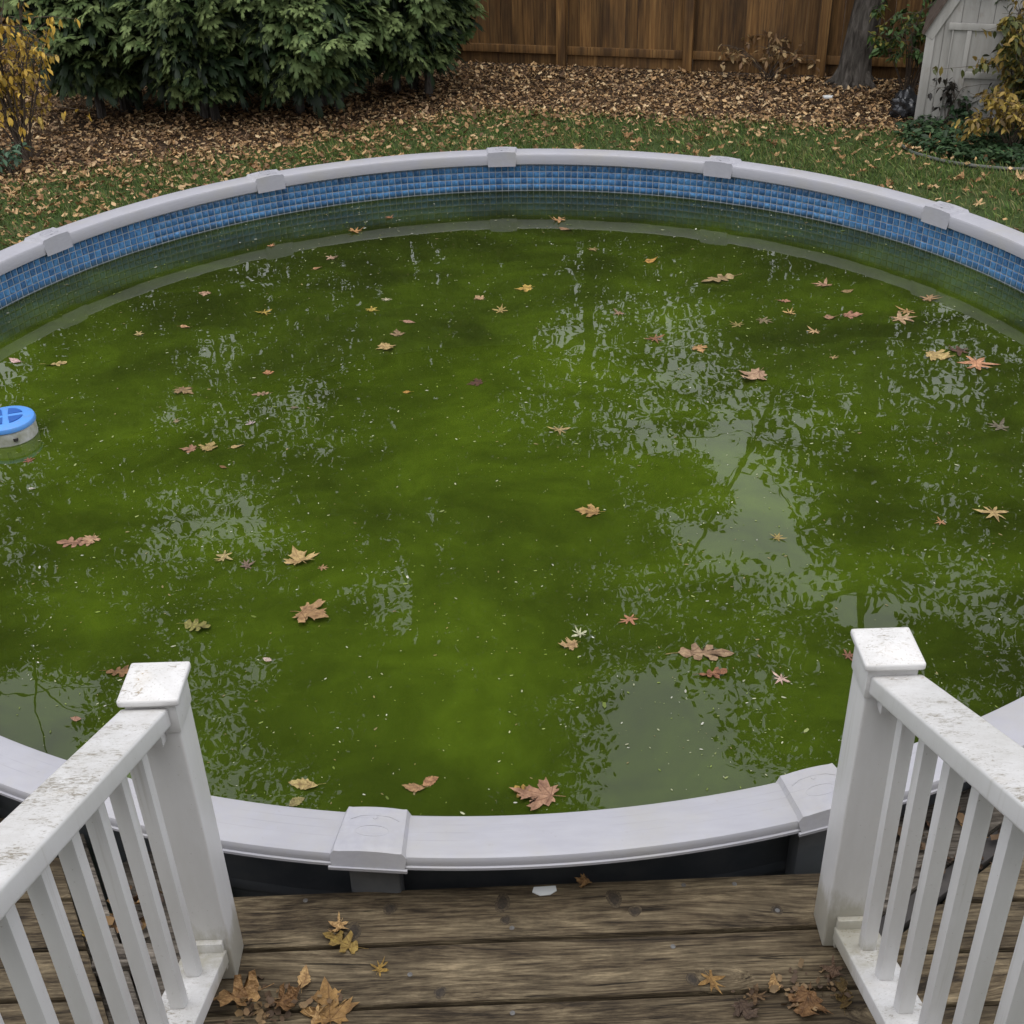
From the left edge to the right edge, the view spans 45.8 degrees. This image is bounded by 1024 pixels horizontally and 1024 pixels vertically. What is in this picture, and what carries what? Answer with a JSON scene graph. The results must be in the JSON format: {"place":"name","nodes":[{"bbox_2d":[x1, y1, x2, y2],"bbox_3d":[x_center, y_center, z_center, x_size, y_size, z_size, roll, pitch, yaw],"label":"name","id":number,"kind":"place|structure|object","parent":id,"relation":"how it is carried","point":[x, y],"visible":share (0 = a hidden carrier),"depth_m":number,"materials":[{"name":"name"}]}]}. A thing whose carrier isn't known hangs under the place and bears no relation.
{"place":"outdoors","nodes":[
{"label":"outdoors","id":0,"kind":"place"},
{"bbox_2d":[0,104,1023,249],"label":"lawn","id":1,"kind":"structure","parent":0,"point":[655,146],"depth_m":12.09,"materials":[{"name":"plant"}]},
{"bbox_2d":[0,818,180,1023],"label":"side deck","id":2,"kind":"structure","parent":1,"relation":"on","point":[10,1011],"depth_m":2.78,"materials":[{"name":"brown wood"}]},
{"bbox_2d":[106,885,163,932],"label":"leaf crumbs","id":3,"kind":"object","parent":2,"relation":"on","point":[111,921],"visible":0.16,"depth_m":2.86,"materials":[{"name":"plant"}]},
{"bbox_2d":[0,147,1023,932],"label":"swimming pool","id":4,"kind":"structure","parent":1,"relation":"on","point":[780,825],"depth_m":3.04,"materials":[{"name":"plastic"}]},
{"bbox_2d":[0,191,1023,815],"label":"water","id":5,"kind":"structure","parent":4,"relation":"in","point":[862,561],"depth_m":4.56,"materials":[{"name":"liquid"}]},
{"bbox_2d":[9,358,20,362],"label":"floating leaf","id":6,"kind":"object","parent":5,"relation":"on","point":[13,360],"visible":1,"depth_m":5.68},
{"bbox_2d":[0,406,37,447],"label":"chlorine floater","id":7,"kind":"object","parent":5,"relation":"on","point":[18,425],"visible":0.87,"depth_m":4.99,"materials":[{"name":"blue plastic"}]},
{"bbox_2d":[51,361,66,365],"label":"floating leaf","id":8,"kind":"object","parent":5,"relation":"on","point":[58,363],"visible":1,"depth_m":5.63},
{"bbox_2d":[56,536,92,547],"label":"floating leaf","id":9,"kind":"object","parent":5,"relation":"on","point":[65,542],"visible":1,"depth_m":4.35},
{"bbox_2d":[81,533,99,545],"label":"floating leaf","id":10,"kind":"object","parent":5,"relation":"on","point":[89,538],"visible":1,"depth_m":4.36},
{"bbox_2d":[99,665,128,676],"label":"floating leaf","id":11,"kind":"object","parent":5,"relation":"on","point":[123,671],"visible":0.95,"depth_m":3.73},
{"bbox_2d":[174,386,193,393],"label":"floating leaf","id":12,"kind":"object","parent":5,"relation":"on","point":[182,389],"visible":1,"depth_m":5.36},
{"bbox_2d":[179,444,196,452],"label":"floating leaf","id":13,"kind":"object","parent":5,"relation":"on","point":[191,447],"visible":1,"depth_m":4.91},
{"bbox_2d":[177,619,209,630],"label":"floating leaf","id":14,"kind":"object","parent":5,"relation":"on","point":[190,624],"visible":1,"depth_m":3.91,"materials":[{"name":"plant"}]},
{"bbox_2d":[199,441,217,450],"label":"floating leaf","id":15,"kind":"object","parent":5,"relation":"on","point":[208,446],"visible":1,"depth_m":4.92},
{"bbox_2d":[213,550,232,560],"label":"floating leaf","id":16,"kind":"object","parent":5,"relation":"on","point":[223,556],"visible":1,"depth_m":4.24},
{"bbox_2d":[240,559,254,569],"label":"floating leaf","id":17,"kind":"object","parent":5,"relation":"on","point":[246,565],"visible":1,"depth_m":4.20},
{"bbox_2d":[252,391,272,395],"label":"floating leaf","id":18,"kind":"object","parent":5,"relation":"on","point":[259,393],"visible":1,"depth_m":5.32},
{"bbox_2d":[286,796,304,805],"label":"floating leaf","id":19,"kind":"object","parent":5,"relation":"on","point":[296,801],"visible":0.93,"depth_m":3.25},
{"bbox_2d":[284,546,318,564],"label":"floating leaf","id":20,"kind":"object","parent":5,"relation":"on","point":[296,555],"visible":1,"depth_m":4.23,"materials":[{"name":"plant"}]},
{"bbox_2d":[288,778,325,789],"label":"floating leaf","id":21,"kind":"object","parent":5,"relation":"on","point":[303,783],"visible":1,"depth_m":3.30,"materials":[{"name":"plant"}]},
{"bbox_2d":[290,599,328,622],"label":"floating leaf","id":22,"kind":"object","parent":5,"relation":"on","point":[311,611],"visible":1,"depth_m":3.95,"materials":[{"name":"plant"}]},
{"bbox_2d":[377,343,394,349],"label":"floating leaf","id":23,"kind":"object","parent":5,"relation":"on","point":[384,346],"visible":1,"depth_m":5.70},
{"bbox_2d":[391,329,403,335],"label":"floating leaf","id":24,"kind":"object","parent":5,"relation":"on","point":[397,332],"visible":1,"depth_m":5.82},
{"bbox_2d":[402,783,423,791],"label":"floating leaf","id":25,"kind":"object","parent":5,"relation":"on","point":[414,787],"visible":1,"depth_m":3.27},
{"bbox_2d":[420,776,437,785],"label":"floating leaf","id":26,"kind":"object","parent":5,"relation":"on","point":[429,781],"visible":1,"depth_m":3.30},
{"bbox_2d":[467,378,484,385],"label":"floating leaf","id":27,"kind":"object","parent":5,"relation":"on","point":[476,381],"visible":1,"depth_m":5.36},
{"bbox_2d":[492,303,508,312],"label":"floating leaf","id":28,"kind":"object","parent":5,"relation":"on","point":[501,309],"visible":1,"depth_m":6.04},
{"bbox_2d":[0,193,1023,814],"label":"floating specks","id":29,"kind":"object","parent":5,"relation":"on","point":[500,481],"visible":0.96,"depth_m":4.59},
{"bbox_2d":[513,784,525,797],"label":"floating leaf","id":30,"kind":"object","parent":5,"relation":"on","point":[523,786],"visible":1,"depth_m":3.26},
{"bbox_2d":[516,284,534,291],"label":"floating leaf","id":31,"kind":"object","parent":5,"relation":"on","point":[525,287],"visible":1,"depth_m":6.27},
{"bbox_2d":[509,777,565,810],"bbox_3d":[0.071,0.752,3.239,0.126,0.017,0.104,-17,35,-23],"label":"floating leaf","id":32,"kind":"object","parent":5,"relation":"on","point":[543,794],"visible":1,"depth_m":3.24,"materials":[{"name":"plant"}]},
{"bbox_2d":[549,426,570,433],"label":"floating leaf","id":33,"kind":"object","parent":5,"relation":"on","point":[560,429],"visible":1,"depth_m":4.96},
{"bbox_2d":[559,638,580,649],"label":"floating leaf","id":34,"kind":"object","parent":5,"relation":"on","point":[570,644],"visible":1,"depth_m":3.78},
{"bbox_2d":[571,626,586,636],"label":"floating leaf","id":35,"kind":"object","parent":5,"relation":"on","point":[579,633],"visible":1,"depth_m":3.83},
{"bbox_2d":[575,504,604,516],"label":"floating leaf","id":36,"kind":"object","parent":5,"relation":"on","point":[591,510],"visible":1,"depth_m":4.43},
{"bbox_2d":[620,614,637,624],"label":"floating leaf","id":37,"kind":"object","parent":5,"relation":"on","point":[631,619],"visible":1,"depth_m":3.88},
{"bbox_2d":[645,334,664,343],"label":"floating leaf","id":38,"kind":"object","parent":5,"relation":"on","point":[656,339],"visible":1,"depth_m":5.69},
{"bbox_2d":[665,643,733,660],"bbox_3d":[0.579,0.431,3.730,0.212,0.008,0.081,3,33,7],"label":"floating leaf","id":39,"kind":"object","parent":5,"relation":"on","point":[696,652],"visible":1,"depth_m":3.73,"materials":[{"name":"plant"}]},
{"bbox_2d":[692,344,706,352],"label":"floating leaf","id":40,"kind":"object","parent":5,"relation":"on","point":[700,348],"visible":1,"depth_m":5.60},
{"bbox_2d":[692,667,726,677],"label":"floating leaf","id":41,"kind":"object","parent":5,"relation":"on","point":[716,672],"visible":1,"depth_m":3.64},
{"bbox_2d":[701,273,739,281],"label":"floating leaf","id":42,"kind":"object","parent":5,"relation":"on","point":[725,277],"visible":1,"depth_m":6.32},
{"bbox_2d":[739,367,766,379],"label":"floating leaf","id":43,"kind":"object","parent":5,"relation":"on","point":[756,373],"visible":1,"depth_m":5.35,"materials":[{"name":"plant"}]},
{"bbox_2d":[756,317,770,323],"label":"floating leaf","id":44,"kind":"object","parent":5,"relation":"on","point":[764,320],"visible":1,"depth_m":5.84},
{"bbox_2d":[771,533,784,540],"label":"floating leaf","id":45,"kind":"object","parent":5,"relation":"on","point":[777,537],"visible":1,"depth_m":4.26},
{"bbox_2d":[771,670,789,684],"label":"floating leaf","id":46,"kind":"object","parent":5,"relation":"on","point":[781,678],"visible":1,"depth_m":3.61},
{"bbox_2d":[812,278,831,285],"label":"floating leaf","id":47,"kind":"object","parent":5,"relation":"on","point":[824,284],"visible":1,"depth_m":6.21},
{"bbox_2d":[843,649,852,659],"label":"floating leaf","id":48,"kind":"object","parent":5,"relation":"on","point":[849,655],"visible":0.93,"depth_m":3.70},
{"bbox_2d":[839,311,862,318],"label":"floating leaf","id":49,"kind":"object","parent":5,"relation":"on","point":[849,314],"visible":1,"depth_m":5.87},
{"bbox_2d":[890,311,916,323],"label":"floating leaf","id":50,"kind":"object","parent":5,"relation":"on","point":[899,317],"visible":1,"depth_m":5.82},
{"bbox_2d":[896,306,914,313],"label":"floating leaf","id":51,"kind":"object","parent":5,"relation":"on","point":[905,311],"visible":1,"depth_m":5.89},
{"bbox_2d":[921,294,940,300],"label":"floating leaf","id":52,"kind":"object","parent":5,"relation":"on","point":[930,297],"visible":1,"depth_m":6.02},
{"bbox_2d":[923,349,954,360],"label":"floating leaf","id":53,"kind":"object","parent":5,"relation":"on","point":[939,354],"visible":1,"depth_m":5.46,"materials":[{"name":"plant"}]},
{"bbox_2d":[948,345,967,355],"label":"floating leaf","id":54,"kind":"object","parent":5,"relation":"on","point":[958,350],"visible":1,"depth_m":5.51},
{"bbox_2d":[957,356,999,369],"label":"floating leaf","id":55,"kind":"object","parent":5,"relation":"on","point":[977,363],"visible":1,"depth_m":5.39,"materials":[{"name":"plant"}]},
{"bbox_2d":[974,506,1007,520],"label":"floating leaf","id":56,"kind":"object","parent":5,"relation":"on","point":[993,512],"visible":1,"depth_m":4.35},
{"bbox_2d":[987,418,1008,429],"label":"floating leaf","id":57,"kind":"object","parent":5,"relation":"on","point":[999,426],"visible":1,"depth_m":4.90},
{"bbox_2d":[203,873,875,1023],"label":"deck platform","id":58,"kind":"structure","parent":1,"relation":"on","point":[637,952],"depth_m":2.73,"materials":[{"name":"brown wood"}]},
{"bbox_2d":[0,661,243,1023],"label":"stair railing","id":59,"kind":"object","parent":58,"relation":"on","point":[146,738],"visible":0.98,"depth_m":2.13,"materials":[{"name":"white plastic"}]},
{"bbox_2d":[213,969,273,1006],"bbox_3d":[-0.599,1.039,2.628,0.079,0.060,0.145,24,41,35],"label":"fallen leaf","id":60,"kind":"object","parent":58,"relation":"on","point":[249,989],"visible":0.94,"depth_m":2.64,"materials":[{"name":"plant"}]},
{"bbox_2d":[216,975,342,1023],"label":"leaf crumbs","id":61,"kind":"object","parent":58,"relation":"on","point":[258,1005],"visible":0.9,"depth_m":2.62,"materials":[{"name":"plant"}]},
{"bbox_2d":[270,983,301,1010],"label":"fallen leaf","id":62,"kind":"object","parent":58,"relation":"on","point":[286,999],"visible":1,"depth_m":2.63,"materials":[{"name":"plant"}]},
{"bbox_2d":[297,965,310,992],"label":"fallen leaf","id":63,"kind":"object","parent":58,"relation":"on","point":[304,979],"visible":0.97,"depth_m":2.68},
{"bbox_2d":[302,1004,323,1023],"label":"fallen leaf","id":64,"kind":"object","parent":58,"relation":"on","point":[316,1015],"visible":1,"depth_m":2.60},
{"bbox_2d":[300,976,358,1023],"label":"fallen leaf","id":65,"kind":"object","parent":58,"relation":"on","point":[336,1011],"visible":1,"depth_m":2.62,"materials":[{"name":"plant"}]},
{"bbox_2d":[328,913,347,932],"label":"fallen leaf","id":66,"kind":"object","parent":58,"relation":"on","point":[338,924],"visible":1,"depth_m":2.80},
{"bbox_2d":[323,930,367,953],"bbox_3d":[-0.384,0.978,2.753,0.110,0.019,0.061,27,42,37],"label":"fallen leaf","id":67,"kind":"object","parent":58,"relation":"on","point":[346,943],"visible":1,"depth_m":2.75,"materials":[{"name":"plant"}]},
{"bbox_2d":[371,957,388,975],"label":"fallen leaf","id":68,"kind":"object","parent":58,"relation":"on","point":[379,969],"visible":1,"depth_m":2.70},
{"bbox_2d":[532,886,556,895],"bbox_3d":[0.077,0.898,2.871,0.058,0.003,0.027,-2,32,0],"label":"litter scrap","id":69,"kind":"object","parent":58,"relation":"on","point":[544,890],"visible":1,"depth_m":2.87,"materials":[{"name":"grey"}]},
{"bbox_2d":[575,873,590,887],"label":"fallen leaf","id":70,"kind":"object","parent":58,"relation":"on","point":[583,880],"visible":1,"depth_m":2.89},
{"bbox_2d":[698,970,724,994],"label":"fallen leaf","id":71,"kind":"object","parent":58,"relation":"on","point":[711,979],"visible":1,"depth_m":2.65,"materials":[{"name":"plant"}]},
{"bbox_2d":[732,996,759,1018],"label":"fallen leaf","id":72,"kind":"object","parent":58,"relation":"on","point":[741,1006],"visible":1,"depth_m":2.59,"materials":[{"name":"plant"}]},
{"bbox_2d":[746,983,767,1004],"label":"fallen leaf","id":73,"kind":"object","parent":58,"relation":"on","point":[755,995],"visible":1,"depth_m":2.61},
{"bbox_2d":[768,971,780,990],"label":"fallen leaf","id":74,"kind":"object","parent":58,"relation":"on","point":[773,980],"visible":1,"depth_m":2.64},
{"bbox_2d":[731,957,850,1011],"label":"leaf crumbs","id":75,"kind":"object","parent":58,"relation":"on","point":[774,988],"visible":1,"depth_m":2.62,"materials":[{"name":"plant"}]},
{"bbox_2d":[784,981,832,1016],"bbox_3d":[0.633,1.042,2.585,0.079,0.038,0.090,-10,33,-13],"label":"fallen leaf","id":76,"kind":"object","parent":58,"relation":"on","point":[804,1008],"visible":1,"depth_m":2.60,"materials":[{"name":"plant"}]},
{"bbox_2d":[820,955,845,978],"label":"fallen leaf","id":77,"kind":"object","parent":58,"relation":"on","point":[832,970],"visible":1,"depth_m":2.66,"materials":[{"name":"plant"}]},
{"bbox_2d":[834,977,853,1015],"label":"fallen leaf","id":78,"kind":"object","parent":58,"relation":"on","point":[841,986],"visible":1,"depth_m":2.60,"materials":[{"name":"plant"}]},
{"bbox_2d":[814,627,1023,1023],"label":"stair railing","id":79,"kind":"object","parent":58,"relation":"on","point":[896,704],"visible":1,"depth_m":2.20,"materials":[{"name":"white plastic"}]},
{"bbox_2d":[879,788,1023,1023],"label":"side deck","id":80,"kind":"structure","parent":1,"relation":"on","point":[1004,957],"depth_m":2.81,"materials":[{"name":"brown wood"}]},
{"bbox_2d":[897,806,1000,872],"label":"leaf crumbs","id":81,"kind":"object","parent":80,"relation":"on","point":[960,817],"visible":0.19,"depth_m":2.99,"materials":[{"name":"plant"}]},
{"bbox_2d":[901,144,1022,170],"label":"garden edging","id":82,"kind":"object","parent":1,"relation":"on","point":[956,162],"visible":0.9,"depth_m":11.40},
{"bbox_2d":[932,0,1023,125],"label":"vine shrub","id":83,"kind":"object","parent":1,"relation":"on","point":[1011,50],"visible":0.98,"depth_m":11.72,"materials":[{"name":"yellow plant"}]},
{"bbox_2d":[947,84,1023,146],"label":"shrub","id":84,"kind":"object","parent":1,"relation":"on","point":[1007,116],"visible":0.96,"depth_m":11.49,"materials":[{"name":"yellow plant"}]},
{"bbox_2d":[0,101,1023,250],"bbox_3d":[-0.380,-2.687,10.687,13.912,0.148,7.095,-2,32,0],"label":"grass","id":85,"kind":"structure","parent":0,"point":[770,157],"depth_m":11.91,"materials":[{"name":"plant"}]},
{"bbox_2d":[4,208,17,213],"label":"fallen leaf","id":86,"kind":"object","parent":85,"relation":"on","point":[13,211],"visible":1,"depth_m":10.82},
{"bbox_2d":[35,194,43,201],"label":"fallen leaf","id":87,"kind":"object","parent":85,"relation":"on","point":[40,197],"visible":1,"depth_m":11.12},
{"bbox_2d":[74,196,87,205],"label":"fallen leaf","id":88,"kind":"object","parent":85,"relation":"on","point":[85,199],"visible":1,"depth_m":10.97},
{"bbox_2d":[105,165,116,171],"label":"fallen leaf","id":89,"kind":"object","parent":85,"relation":"on","point":[110,169],"visible":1,"depth_m":11.84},
{"bbox_2d":[721,129,732,135],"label":"fallen leaf","id":90,"kind":"object","parent":85,"relation":"on","point":[726,132],"visible":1,"depth_m":12.35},
{"label":"ground","id":91,"kind":"structure","parent":0,"visible":0},
{"bbox_2d":[0,0,1006,183],"bbox_3d":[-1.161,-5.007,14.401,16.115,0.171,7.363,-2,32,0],"label":"leaf litter","id":92,"kind":"object","parent":91,"relation":"on","point":[677,104],"visible":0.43,"depth_m":13.65,"materials":[{"name":"plant"}]},
{"bbox_2d":[0,1,23,33],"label":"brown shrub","id":93,"kind":"object","parent":92,"relation":"on","point":[4,20],"visible":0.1,"depth_m":14.59,"materials":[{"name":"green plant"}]},
{"bbox_2d":[0,142,36,176],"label":"ground plant","id":94,"kind":"object","parent":92,"relation":"on","point":[15,159],"visible":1,"depth_m":11.87,"materials":[{"name":"green plant"}]},
{"bbox_2d":[0,0,91,162],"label":"yellow shrub","id":95,"kind":"object","parent":92,"relation":"on","point":[18,133],"visible":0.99,"depth_m":11.94,"materials":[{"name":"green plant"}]},
{"bbox_2d":[0,0,156,120],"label":"evergreen shrub","id":96,"kind":"object","parent":92,"relation":"on","point":[84,67],"visible":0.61,"depth_m":12.79,"materials":[{"name":"green plant"}]},
{"bbox_2d":[106,0,272,122],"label":"evergreen shrub","id":97,"kind":"object","parent":92,"relation":"on","point":[186,47],"visible":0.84,"depth_m":12.59,"materials":[{"name":"green plant"}]},
{"bbox_2d":[219,0,391,119],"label":"evergreen shrub","id":98,"kind":"object","parent":92,"relation":"on","point":[317,53],"visible":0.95,"depth_m":12.61,"materials":[{"name":"green plant"}]},
{"bbox_2d":[359,0,488,96],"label":"evergreen shrub","id":99,"kind":"object","parent":92,"relation":"on","point":[415,37],"visible":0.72,"depth_m":13.40,"materials":[{"name":"green plant"}]},
{"bbox_2d":[0,0,930,79],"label":"wooden fence","id":100,"kind":"object","parent":92,"relation":"on","point":[585,32],"visible":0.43,"depth_m":14.81,"materials":[{"name":"brown wood"}]},
{"bbox_2d":[718,30,819,80],"bbox_3d":[3.003,-5.385,14.353,1.187,0.535,0.844,-2,32,0],"label":"dry shrub","id":101,"kind":"object","parent":92,"relation":"on","point":[782,52],"visible":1,"depth_m":14.37,"materials":[{"name":"brown plant"}]},
{"bbox_2d":[822,95,832,98],"bbox_3d":[3.546,-4.654,13.577,0.118,0.022,0.094,-2,32,0],"label":"litter scrap","id":102,"kind":"object","parent":92,"relation":"on","point":[827,96],"visible":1,"depth_m":13.55,"materials":[{"name":"grey"}]},
{"bbox_2d":[822,0,884,92],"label":"tree","id":103,"kind":"object","parent":92,"relation":"on","point":[854,68],"visible":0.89,"depth_m":13.82,"materials":[{"name":"grey plant"}]},
{"bbox_2d":[867,0,936,89],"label":"green shrub","id":104,"kind":"object","parent":92,"relation":"on","point":[879,48],"visible":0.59,"depth_m":13.11,"materials":[{"name":"green plant"}]},
{"bbox_2d":[888,85,916,120],"bbox_3d":[4.182,-4.338,12.832,0.318,0.351,0.318,-25,39,-32],"label":"rubbish bag","id":105,"kind":"object","parent":92,"relation":"on","point":[903,104],"visible":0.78,"depth_m":12.76,"materials":[{"name":"black plastic"}]},
{"bbox_2d":[893,114,1023,167],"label":"ground cover","id":106,"kind":"object","parent":92,"relation":"on","point":[938,133],"visible":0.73,"depth_m":11.82,"materials":[{"name":"green plant"}]},
{"bbox_2d":[927,76,996,126],"bbox_3d":[4.588,-4.234,12.450,0.686,0.540,0.464,3,33,8],"label":"dark weed","id":107,"kind":"object","parent":92,"relation":"on","point":[952,88],"visible":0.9,"depth_m":12.30,"materials":[{"name":"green plant"}]},
{"bbox_2d":[940,90,986,123],"bbox_3d":[4.659,-4.138,12.414,0.524,0.412,0.469,14,35,23],"label":"fern clump","id":108,"kind":"object","parent":92,"relation":"on","point":[965,112],"visible":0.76,"depth_m":12.36,"materials":[{"name":"green plant"}]},
{"bbox_2d":[914,0,1023,127],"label":"garden shed","id":109,"kind":"structure","parent":92,"relation":"on","point":[954,40],"depth_m":12.16,"materials":[{"name":"white paint"}]},
{"bbox_2d":[938,23,1023,124],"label":"door","id":110,"kind":"structure","parent":109,"relation":"in","point":[965,44],"depth_m":12.17,"materials":[{"name":"white paint"}]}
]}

